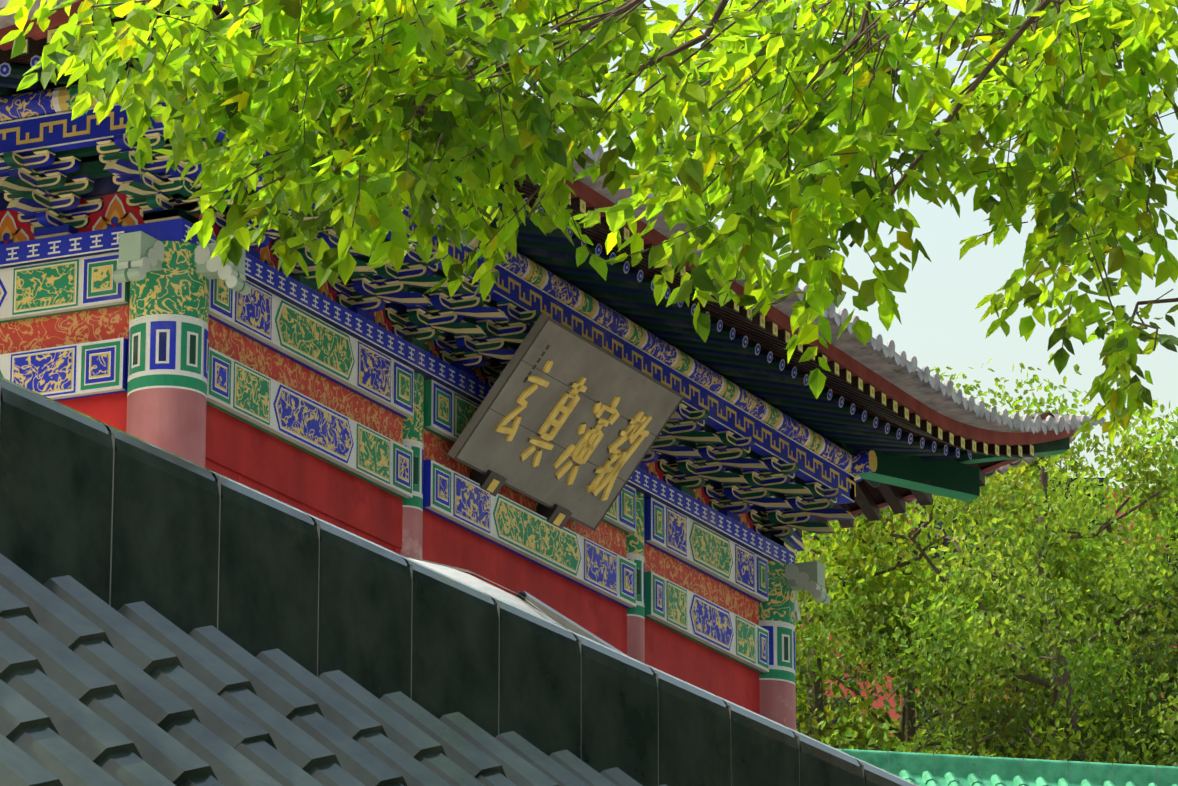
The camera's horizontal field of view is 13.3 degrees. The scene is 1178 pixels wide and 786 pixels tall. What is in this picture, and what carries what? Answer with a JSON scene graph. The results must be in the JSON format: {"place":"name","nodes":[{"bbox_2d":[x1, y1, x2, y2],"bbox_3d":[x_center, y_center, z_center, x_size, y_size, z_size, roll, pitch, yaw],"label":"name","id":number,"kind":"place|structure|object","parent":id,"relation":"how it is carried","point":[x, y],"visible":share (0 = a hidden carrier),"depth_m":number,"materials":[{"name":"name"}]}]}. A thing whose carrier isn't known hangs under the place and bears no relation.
{"place":"outdoors","nodes":[
{"label":"outdoors","id":0,"kind":"place"},
{"bbox_2d":[57,389,759,714],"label":"wall","id":1,"kind":"structure","parent":0,"point":[248,455],"depth_m":37.60,"materials":[{"name":"red paint"}]},
{"bbox_2d":[126,388,795,730],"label":"columns","id":2,"kind":"structure","parent":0,"point":[172,420],"depth_m":34.29,"materials":[{"name":"red paint"}]},
{"bbox_2d":[0,0,1069,685],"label":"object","id":3,"kind":"object","parent":2,"relation":"on","point":[756,460],"visible":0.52,"depth_m":37.77,"materials":[{"name":"paint"}]},
{"bbox_2d":[0,0,1074,520],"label":"hall eave boards","id":4,"kind":"object","parent":3,"relation":"on","point":[588,194],"visible":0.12,"depth_m":40.83,"materials":[{"name":"red wood"}]},
{"bbox_2d":[0,0,1105,521],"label":"roof tiles","id":5,"kind":"object","parent":4,"relation":"on","point":[902,372],"visible":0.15,"depth_m":41.12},
{"bbox_2d":[448,313,682,527],"bbox_3d":[-0.155,0.244,39.003,0.843,1.052,2.460,-7,-17,24],"label":"sign board","id":6,"kind":"object","parent":3,"relation":"attached to","point":[573,358],"visible":0.87,"depth_m":38.81,"materials":[{"name":"grey wood"}]},
{"bbox_2d":[486,360,651,525],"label":"gold plaque characters","id":7,"kind":"object","parent":6,"relation":"attached to","point":[582,450],"visible":0.9,"depth_m":39.19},
{"bbox_2d":[454,317,683,530],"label":"black plaque fittings","id":8,"kind":"object","parent":3,"relation":"attached to","point":[483,479],"visible":0.81,"depth_m":38.72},
{"bbox_2d":[0,0,1177,447],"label":"tree","id":9,"kind":"object","parent":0,"point":[250,104],"depth_m":9.82,"materials":[{"name":"green plant"}]},
{"bbox_2d":[519,0,1177,487],"label":"sky","id":10,"kind":"structure","parent":0,"point":[941,327],"materials":[{"name":"white"}]},
{"bbox_2d":[795,477,1177,753],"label":"tree","id":11,"kind":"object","parent":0,"point":[892,703],"depth_m":84.19,"materials":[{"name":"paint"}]},
{"bbox_3d":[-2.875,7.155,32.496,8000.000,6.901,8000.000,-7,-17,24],"label":"ground","id":12,"kind":"structure","parent":0,"visible":0},
{"bbox_2d":[0,377,918,785],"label":"coping","id":13,"kind":"object","parent":12,"relation":"on","point":[168,619],"depth_m":6.07,"materials":[{"name":"grey tile"}]},
{"bbox_2d":[407,557,625,654],"bbox_3d":[0.877,5.307,25.619,2.680,6.706,13.668,-5,-17,19],"label":"skylight frame","id":14,"kind":"object","parent":12,"relation":"on","point":[550,612],"visible":0.02,"depth_m":21.49,"materials":[{"name":"grey metal"}]},
{"bbox_2d":[409,558,569,629],"bbox_3d":[0.875,2.734,26.332,2.600,1.300,13.600,-5,-17,19],"label":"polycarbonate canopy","id":15,"kind":"object","parent":14,"relation":"on","point":[480,584],"depth_m":21.04,"materials":[{"name":"white plastic"}]},
{"bbox_2d":[797,521,977,751],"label":"tree","id":16,"kind":"object","parent":12,"relation":"on","point":[830,699],"depth_m":68.22,"materials":[{"name":"green plant"}]},
{"bbox_2d":[795,467,1124,762],"bbox_3d":[2.944,5.465,58.732,6.971,10.877,7.084,-7,-17,24],"label":"tree","id":17,"kind":"object","parent":12,"relation":"on","point":[991,745],"depth_m":57.84,"materials":[{"name":"green plant"}]},
{"bbox_2d":[795,353,1177,766],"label":"tree","id":18,"kind":"object","parent":12,"relation":"on","point":[1154,588],"depth_m":56.80,"materials":[{"name":"green plant"}]},
{"bbox_2d":[795,468,1177,764],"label":"tree","id":19,"kind":"object","parent":12,"relation":"on","point":[1083,574],"depth_m":59.97,"materials":[{"name":"green plant"}]},
{"bbox_2d":[796,412,1177,763],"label":"tree","id":20,"kind":"object","parent":12,"relation":"on","point":[837,741],"depth_m":64.52,"materials":[{"name":"green plant"}]},
{"bbox_2d":[796,494,1177,762],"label":"tree","id":21,"kind":"object","parent":12,"relation":"on","point":[855,666],"depth_m":65.36,"materials":[{"name":"green plant"}]},
{"bbox_2d":[878,526,1103,750],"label":"tree","id":22,"kind":"object","parent":12,"relation":"on","point":[896,686],"depth_m":71.61,"materials":[{"name":"green plant"}]},
{"bbox_2d":[836,748,1177,785],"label":"green parapet tiles","id":23,"kind":"object","parent":12,"relation":"on","point":[924,769],"visible":0.35,"depth_m":50.84,"materials":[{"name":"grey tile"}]},
{"bbox_2d":[859,400,1177,760],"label":"tree","id":24,"kind":"object","parent":12,"relation":"on","point":[1168,519],"depth_m":62.52,"materials":[{"name":"green plant"}]}
]}

